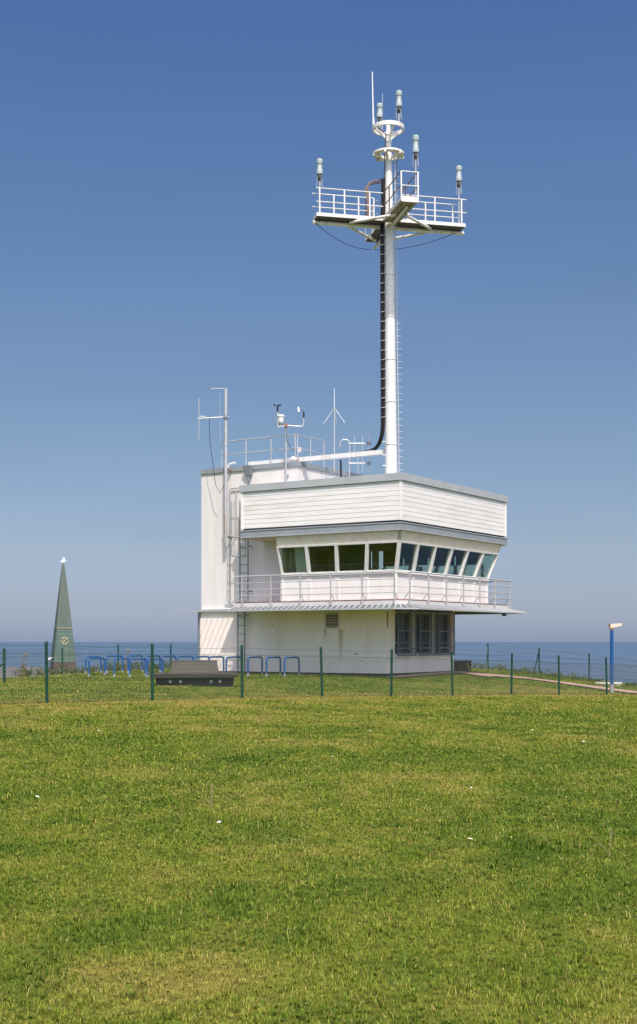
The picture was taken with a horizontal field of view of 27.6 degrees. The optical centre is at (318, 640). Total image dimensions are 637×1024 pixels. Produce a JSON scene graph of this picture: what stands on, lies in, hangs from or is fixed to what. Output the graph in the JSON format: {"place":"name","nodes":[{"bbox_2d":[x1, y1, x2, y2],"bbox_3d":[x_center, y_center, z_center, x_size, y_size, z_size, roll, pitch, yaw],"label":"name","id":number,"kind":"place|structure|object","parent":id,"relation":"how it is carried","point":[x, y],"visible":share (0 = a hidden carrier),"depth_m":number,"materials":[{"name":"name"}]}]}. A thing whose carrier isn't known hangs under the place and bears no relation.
{"place":"outdoors","nodes":[
{"label":"outdoors","id":0,"kind":"place"},
{"bbox_2d":[0,667,636,1023],"bbox_3d":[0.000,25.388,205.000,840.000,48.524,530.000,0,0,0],"label":"ground","id":1,"kind":"structure","parent":0,"point":[205,970],"depth_m":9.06,"materials":[{"name":"plant"}]},
{"bbox_2d":[0,648,5,682],"bbox_3d":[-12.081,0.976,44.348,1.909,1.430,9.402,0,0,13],"label":"fence post","id":2,"kind":"object","parent":1,"relation":"on","point":[4,671],"visible":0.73,"depth_m":45.19,"materials":[{"name":"metal"}]},
{"bbox_2d":[0,664,41,669],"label":"wall","id":3,"kind":"structure","parent":1,"relation":"on","point":[10,668],"depth_m":231.91,"materials":[{"name":"stone"}]},
{"bbox_2d":[20,654,26,676],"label":"weed clump","id":4,"kind":"object","parent":1,"relation":"on","point":[24,669],"visible":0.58,"depth_m":56.94,"materials":[{"name":"green plant"}]},
{"bbox_2d":[12,667,40,676],"bbox_3d":[-13.228,1.410,58.144,1.095,0.567,1.212,0,0,34],"label":"weed clump","id":5,"kind":"object","parent":1,"relation":"on","point":[30,672],"visible":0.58,"depth_m":58.08,"materials":[{"name":"green plant"}]},
{"bbox_2d":[0,667,67,676],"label":"town house","id":6,"kind":"structure","parent":1,"relation":"on","point":[13,674],"depth_m":203.85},
{"bbox_2d":[34,657,62,675],"bbox_3d":[-12.582,1.247,59.939,1.284,0.946,1.318,0,0,-41],"label":"weed clump","id":7,"kind":"object","parent":1,"relation":"on","point":[43,673],"visible":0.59,"depth_m":59.84,"materials":[{"name":"green plant"}]},
{"bbox_2d":[50,557,75,669],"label":"obelisk","id":8,"kind":"structure","parent":1,"relation":"on","point":[63,635],"depth_m":248.75,"materials":[{"name":"metal"}]},
{"bbox_2d":[53,663,76,674],"bbox_3d":[-11.943,1.359,60.627,1.224,0.635,1.284,0,0,0],"label":"weed clump","id":9,"kind":"object","parent":1,"relation":"on","point":[71,671],"visible":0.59,"depth_m":60.50,"materials":[{"name":"green plant"}]},
{"bbox_2d":[68,666,93,672],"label":"weed clump","id":10,"kind":"object","parent":1,"relation":"on","point":[82,669],"visible":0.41,"depth_m":61.46,"materials":[{"name":"green plant"}]},
{"bbox_2d":[85,656,101,673],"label":"bicycle hoop","id":11,"kind":"object","parent":1,"relation":"on","point":[92,657],"visible":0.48,"depth_m":54.76,"materials":[{"name":"metal"}]},
{"bbox_2d":[87,662,105,671],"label":"weed clump","id":12,"kind":"object","parent":1,"relation":"on","point":[98,668],"visible":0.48,"depth_m":62.28,"materials":[{"name":"green plant"}]},
{"bbox_2d":[88,657,104,675],"bbox_3d":[-8.938,1.084,52.191,0.150,0.812,1.090,0,1,31],"label":"bicycle hoop","id":13,"kind":"object","parent":1,"relation":"on","point":[103,658],"visible":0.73,"depth_m":51.94,"materials":[{"name":"metal"}]},
{"bbox_2d":[4,644,195,671],"bbox_3d":[-9.816,0.974,62.947,19.566,1.860,2.521,0,0,-42],"label":"wire fence","id":14,"kind":"object","parent":1,"relation":"on","point":[170,645],"visible":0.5,"depth_m":64.23,"materials":[{"name":"metal"}]},
{"bbox_2d":[102,660,121,671],"bbox_3d":[-10.002,1.246,62.773,1.144,0.660,1.072,0,0,23],"label":"weed clump","id":15,"kind":"object","parent":1,"relation":"on","point":[117,667],"visible":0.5,"depth_m":62.79,"materials":[{"name":"green plant"}]},
{"bbox_2d":[105,655,122,672],"bbox_3d":[-8.550,1.015,54.270,0.150,0.812,1.090,-1,0,37],"label":"bicycle hoop","id":16,"kind":"object","parent":1,"relation":"on","point":[113,656],"visible":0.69,"depth_m":54.19,"materials":[{"name":"metal"}]},
{"bbox_2d":[112,658,130,676],"bbox_3d":[-7.798,1.082,51.464,0.150,0.812,1.090,1,0,33],"label":"bicycle hoop","id":17,"kind":"object","parent":1,"relation":"on","point":[114,665],"visible":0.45,"depth_m":51.08,"materials":[{"name":"metal"}]},
{"bbox_2d":[112,662,137,670],"bbox_3d":[-9.514,1.298,63.674,1.393,0.548,1.274,0,0,0],"label":"weed clump","id":18,"kind":"object","parent":1,"relation":"on","point":[131,666],"visible":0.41,"depth_m":63.50,"materials":[{"name":"green plant"}]},
{"bbox_2d":[127,655,142,673],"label":"bicycle hoop","id":19,"kind":"object","parent":1,"relation":"on","point":[128,661],"visible":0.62,"depth_m":53.35,"materials":[{"name":"metal"}]},
{"bbox_2d":[128,658,145,676],"bbox_3d":[-7.131,1.087,51.026,0.150,0.812,1.090,0,0,33],"label":"bicycle hoop","id":20,"kind":"object","parent":1,"relation":"on","point":[144,659],"visible":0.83,"depth_m":51.02,"materials":[{"name":"metal"}]},
{"bbox_2d":[133,660,150,669],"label":"weed clump","id":21,"kind":"object","parent":1,"relation":"on","point":[140,665],"visible":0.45,"depth_m":64.14,"materials":[{"name":"green plant"}]},
{"bbox_2d":[145,655,160,672],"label":"bicycle hoop","id":22,"kind":"object","parent":1,"relation":"on","point":[159,662],"visible":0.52,"depth_m":53.33,"materials":[{"name":"metal"}]},
{"bbox_2d":[146,658,163,677],"bbox_3d":[-6.375,1.095,50.532,0.150,0.812,1.090,1,1,31],"label":"bicycle hoop","id":23,"kind":"object","parent":1,"relation":"on","point":[155,659],"visible":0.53,"depth_m":50.58,"materials":[{"name":"metal"}]},
{"bbox_2d":[161,655,176,672],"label":"bicycle hoop","id":24,"kind":"object","parent":1,"relation":"on","point":[166,656],"visible":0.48,"depth_m":52.42,"materials":[{"name":"metal"}]},
{"bbox_2d":[149,660,237,686],"bbox_3d":[-3.690,0.993,38.600,2.600,0.815,1.240,0,0,-3],"label":"platform bench","id":25,"kind":"object","parent":1,"relation":"on","point":[183,673],"visible":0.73,"depth_m":38.19,"materials":[{"name":"grey wood"}]},
{"bbox_2d":[200,784,213,805],"bbox_3d":[-1.085,1.500,12.603,0.133,0.222,0.026,0,0,0],"label":"dry stalk","id":26,"kind":"object","parent":1,"relation":"on","point":[211,795],"visible":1,"depth_m":12.60,"materials":[{"name":"beige plant"}]},
{"bbox_2d":[208,656,224,672],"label":"bicycle hoop","id":27,"kind":"object","parent":1,"relation":"on","point":[218,657],"visible":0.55,"depth_m":51.63,"materials":[{"name":"metal"}]},
{"bbox_2d":[225,656,240,671],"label":"bicycle hoop","id":28,"kind":"object","parent":1,"relation":"on","point":[226,661],"visible":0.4,"depth_m":50.52,"materials":[{"name":"metal"}]},
{"bbox_2d":[246,656,262,675],"bbox_3d":[-2.463,1.014,50.321,0.150,0.812,1.090,0,0,33],"label":"bicycle hoop","id":29,"kind":"object","parent":1,"relation":"on","point":[248,664],"visible":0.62,"depth_m":50.24,"materials":[{"name":"metal"}]},
{"bbox_2d":[265,656,281,675],"bbox_3d":[-1.733,1.012,49.845,0.150,0.812,1.090,1,1,32],"label":"bicycle hoop","id":30,"kind":"object","parent":1,"relation":"on","point":[279,657],"visible":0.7,"depth_m":50.02,"materials":[{"name":"metal"}]},
{"bbox_2d":[283,656,299,676],"bbox_3d":[-1.015,1.012,49.379,0.150,0.812,1.090,-1,0,35],"label":"bicycle hoop","id":31,"kind":"object","parent":1,"relation":"on","point":[285,667],"visible":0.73,"depth_m":49.28,"materials":[{"name":"blue paint"}]},
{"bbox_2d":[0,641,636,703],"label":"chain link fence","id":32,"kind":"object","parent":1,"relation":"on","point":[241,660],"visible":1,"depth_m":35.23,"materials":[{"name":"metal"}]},
{"bbox_2d":[176,434,526,676],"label":"control tower","id":33,"kind":"structure","parent":1,"relation":"on","point":[287,570],"depth_m":50.22,"materials":[{"name":"white paint"}]},
{"bbox_2d":[198,388,230,541],"bbox_3d":[-4.168,-7.096,52.346,1.380,6.191,0.492,0,0,0],"label":"antenna pole","id":34,"kind":"object","parent":33,"relation":"attached to","point":[226,469],"visible":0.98,"depth_m":52.16,"materials":[{"name":"metal"}]},
{"bbox_2d":[273,404,304,481],"bbox_3d":[-1.166,-7.740,50.890,1.242,3.080,0.337,0,0,-12],"label":"weather station","id":35,"kind":"object","parent":33,"relation":"attached to","point":[280,418],"visible":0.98,"depth_m":50.87,"materials":[{"name":"metal"}]},
{"bbox_2d":[276,545,307,573],"bbox_3d":[-0.936,-3.080,49.439,1.345,1.123,0.425,0,0,33],"label":"cabin window","id":36,"kind":"structure","parent":33,"relation":"in","point":[278,547],"depth_m":49.50,"materials":[{"name":"white metal"}]},
{"bbox_2d":[290,456,298,461],"bbox_3d":[-0.924,-7.150,51.035,0.410,0.220,0.280,0,0,0],"label":"security camera","id":37,"kind":"object","parent":33,"relation":"on","point":[292,458],"visible":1,"depth_m":50.94,"materials":[{"name":"white plastic"}]},
{"bbox_2d":[306,543,336,573],"bbox_3d":[0.159,-3.080,48.730,1.425,1.123,0.425,0,0,33],"label":"cabin window","id":38,"kind":"structure","parent":33,"relation":"in","point":[307,546],"depth_m":48.79,"materials":[{"name":"white metal"}]},
{"bbox_2d":[316,551,328,571],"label":"window","id":39,"kind":"structure","parent":33,"relation":"in","point":[322,557],"depth_m":52.13,"materials":[{"name":"black glass"}]},
{"bbox_2d":[323,388,344,477],"bbox_3d":[0.640,-7.992,50.990,0.656,3.895,0.626,0,0,-35],"label":"ground plane antenna","id":40,"kind":"object","parent":33,"relation":"on","point":[334,472],"visible":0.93,"depth_m":50.98,"materials":[{"name":"metal"}]},
{"bbox_2d":[336,542,366,572],"bbox_3d":[1.254,-3.080,48.020,1.505,1.123,0.425,0,0,33],"label":"cabin window","id":41,"kind":"structure","parent":33,"relation":"in","point":[337,544],"depth_m":48.06,"materials":[{"name":"white metal"}]},
{"bbox_2d":[340,435,370,476],"bbox_3d":[1.467,-7.112,51.409,1.249,2.136,0.164,0,0,4],"label":"frame antenna","id":42,"kind":"object","parent":33,"relation":"on","point":[367,443],"visible":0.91,"depth_m":51.35,"materials":[{"name":"metal"}]},
{"bbox_2d":[366,540,399,571],"bbox_3d":[2.349,-3.080,47.310,1.585,1.123,0.425,0,0,33],"label":"cabin window","id":43,"kind":"structure","parent":33,"relation":"in","point":[368,543],"depth_m":47.28,"materials":[{"name":"white metal"}]},
{"bbox_2d":[312,120,466,473],"bbox_3d":[2.685,-12.574,48.816,4.419,13.753,4.760,0,0,35],"label":"radio mast","id":44,"kind":"object","parent":33,"relation":"on","point":[386,223],"visible":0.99,"depth_m":48.68,"materials":[{"name":"white metal"}]},
{"bbox_2d":[316,158,322,187],"bbox_3d":[0.043,-16.785,47.938,0.248,2.110,0.244,0,0,0],"label":"hourglass antenna","id":45,"kind":"object","parent":44,"relation":"on","point":[319,170],"visible":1,"depth_m":47.86,"materials":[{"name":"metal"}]},
{"bbox_2d":[372,72,374,124],"bbox_3d":[2.065,-20.350,48.773,0.097,2.160,0.090,0,0,37],"label":"whip antenna","id":46,"kind":"object","parent":44,"relation":"attached to","point":[373,120],"visible":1,"depth_m":48.75,"materials":[{"name":"white paint"}]},
{"bbox_2d":[376,103,382,129],"bbox_3d":[2.329,-19.875,49.280,0.248,1.150,0.244,0,0,0],"label":"hourglass antenna","id":47,"kind":"object","parent":44,"relation":"attached to","point":[379,111],"visible":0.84,"depth_m":49.20,"materials":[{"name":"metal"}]},
{"bbox_2d":[396,90,401,121],"bbox_3d":[3.009,-19.935,48.420,0.248,1.270,0.244,0,0,0],"label":"hourglass antenna","id":48,"kind":"object","parent":44,"relation":"attached to","point":[398,103],"visible":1,"depth_m":48.34,"materials":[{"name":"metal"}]},
{"bbox_2d":[412,135,418,196],"bbox_3d":[3.479,-16.910,46.342,0.248,2.360,0.244,0,0,0],"label":"hourglass antenna","id":49,"kind":"object","parent":44,"relation":"on","point":[415,148],"visible":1,"depth_m":46.27,"materials":[{"name":"metal"}]},
{"bbox_2d":[456,165,461,222],"bbox_3d":[5.332,-16.880,49.160,0.248,2.300,0.244,0,0,0],"label":"hourglass antenna","id":50,"kind":"object","parent":44,"relation":"on","point":[458,175],"visible":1,"depth_m":49.10,"materials":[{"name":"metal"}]},
{"bbox_2d":[394,609,416,655],"bbox_3d":[3.263,-0.305,49.726,0.390,1.790,1.470,0,0,33],"label":"window","id":51,"kind":"structure","parent":33,"relation":"in","point":[402,620],"depth_m":49.72,"materials":[{"name":"grey glass"}]},
{"bbox_2d":[396,540,418,572],"bbox_3d":[3.228,-3.080,47.503,0.425,1.123,1.600,0,0,33],"label":"cabin window","id":52,"kind":"structure","parent":33,"relation":"in","point":[417,544],"depth_m":47.68,"materials":[{"name":"white metal"}]},
{"bbox_2d":[415,543,436,574],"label":"cabin window","id":53,"kind":"structure","parent":33,"relation":"in","point":[434,546],"depth_m":49.07,"materials":[{"name":"white metal"}]},
{"bbox_2d":[416,610,436,655],"bbox_3d":[4.171,-0.305,51.121,0.390,1.790,1.420,0,0,33],"label":"window","id":54,"kind":"structure","parent":33,"relation":"in","point":[423,630],"depth_m":51.09,"materials":[{"name":"grey glass"}]},
{"bbox_2d":[431,545,452,575],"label":"cabin window","id":55,"kind":"structure","parent":33,"relation":"in","point":[451,548],"depth_m":50.21,"materials":[{"name":"white metal"}]},
{"bbox_2d":[434,611,454,654],"bbox_3d":[5.028,-0.305,52.450,0.390,1.790,1.500,0,0,33],"label":"window","id":56,"kind":"structure","parent":33,"relation":"in","point":[441,619],"depth_m":52.36,"materials":[{"name":"grey glass"}]},
{"bbox_2d":[447,547,468,576],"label":"cabin window","id":57,"kind":"structure","parent":33,"relation":"in","point":[467,551],"depth_m":51.36,"materials":[{"name":"white metal"}]},
{"bbox_2d":[462,549,483,578],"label":"cabin window","id":58,"kind":"structure","parent":33,"relation":"in","point":[482,552],"depth_m":52.49,"materials":[{"name":"white metal"}]},
{"bbox_2d":[463,554,493,577],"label":"cabin window","id":59,"kind":"structure","parent":33,"relation":"in","point":[484,554],"depth_m":54.07,"materials":[{"name":"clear glass"}]},
{"bbox_2d":[475,552,498,579],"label":"cabin window","id":60,"kind":"structure","parent":33,"relation":"in","point":[496,554],"depth_m":53.59,"materials":[{"name":"white metal"}]},
{"bbox_2d":[386,672,457,676],"bbox_3d":[4.413,1.309,50.691,0.660,0.107,6.200,0,0,33],"label":"paving strip","id":61,"kind":"object","parent":1,"relation":"on","point":[434,673],"visible":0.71,"depth_m":50.03,"materials":[{"name":"grey concrete"}]},
{"bbox_2d":[454,661,471,671],"bbox_3d":[6.010,1.095,54.098,0.620,0.525,0.600,0,0,-12],"label":"dark crate","id":62,"kind":"object","parent":1,"relation":"on","point":[467,664],"visible":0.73,"depth_m":53.84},
{"bbox_2d":[471,663,483,668],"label":"weed clump","id":63,"kind":"object","parent":1,"relation":"on","point":[475,667],"visible":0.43,"depth_m":66.35,"materials":[{"name":"green plant"}]},
{"bbox_2d":[479,665,505,669],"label":"weed clump","id":64,"kind":"object","parent":1,"relation":"on","point":[499,668],"visible":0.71,"depth_m":66.17,"materials":[{"name":"green plant"}]},
{"bbox_2d":[502,667,525,671],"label":"weed clump","id":65,"kind":"object","parent":1,"relation":"on","point":[505,669],"visible":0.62,"depth_m":65.09,"materials":[{"name":"green plant"}]},
{"bbox_2d":[520,667,547,674],"bbox_3d":[10.676,1.526,64.142,1.071,0.408,1.546,0,0,-36],"label":"weed clump","id":66,"kind":"object","parent":1,"relation":"on","point":[530,671],"visible":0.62,"depth_m":64.11,"materials":[{"name":"green plant"}]},
{"bbox_2d":[454,643,633,678],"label":"wire fence","id":67,"kind":"object","parent":1,"relation":"on","point":[538,655],"visible":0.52,"depth_m":65.99,"materials":[{"name":"metal"}]},
{"bbox_2d":[543,671,562,677],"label":"weed clump","id":68,"kind":"object","parent":1,"relation":"on","point":[553,674],"visible":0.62,"depth_m":62.89,"materials":[{"name":"green plant"}]},
{"bbox_2d":[560,673,585,679],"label":"weed clump","id":69,"kind":"object","parent":1,"relation":"on","point":[574,677],"visible":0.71,"depth_m":62.28,"materials":[{"name":"green plant"}]},
{"bbox_2d":[578,677,604,681],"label":"weed clump","id":70,"kind":"object","parent":1,"relation":"on","point":[583,679],"visible":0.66,"depth_m":61.55,"materials":[{"name":"green plant"}]},
{"bbox_2d":[596,827,612,855],"bbox_3d":[2.184,1.537,9.901,0.131,0.223,0.023,0,0,0],"label":"dry stalk","id":71,"kind":"object","parent":1,"relation":"on","point":[611,833],"visible":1,"depth_m":9.90,"materials":[{"name":"beige plant"}]},
{"bbox_2d":[596,682,621,684],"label":"wall","id":72,"kind":"structure","parent":1,"relation":"on","point":[619,683],"depth_m":59.45,"materials":[{"name":"white concrete"}]},
{"bbox_2d":[609,623,621,692],"bbox_3d":[11.240,0.700,49.000,0.480,2.720,0.170,0,0,0],"label":"street lamp","id":73,"kind":"object","parent":1,"relation":"on","point":[611,626],"visible":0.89,"depth_m":48.94,"materials":[{"name":"metal"}]},
{"bbox_2d":[0,642,636,682],"bbox_3d":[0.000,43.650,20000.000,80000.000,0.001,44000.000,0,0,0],"label":"sea","id":74,"kind":"structure","parent":0,"point":[626,652],"depth_m":4423.26,"materials":[{"name":"liquid"}]},
{"bbox_2d":[0,0,636,641],"label":"sky","id":75,"kind":"structure","parent":0,"point":[161,248],"materials":[{"name":"blue"}]},
{"bbox_2d":[450,671,636,692],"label":"path","id":76,"kind":"structure","parent":0,"point":[483,674],"depth_m":52.65,"materials":[{"name":"beige concrete"}]}
]}

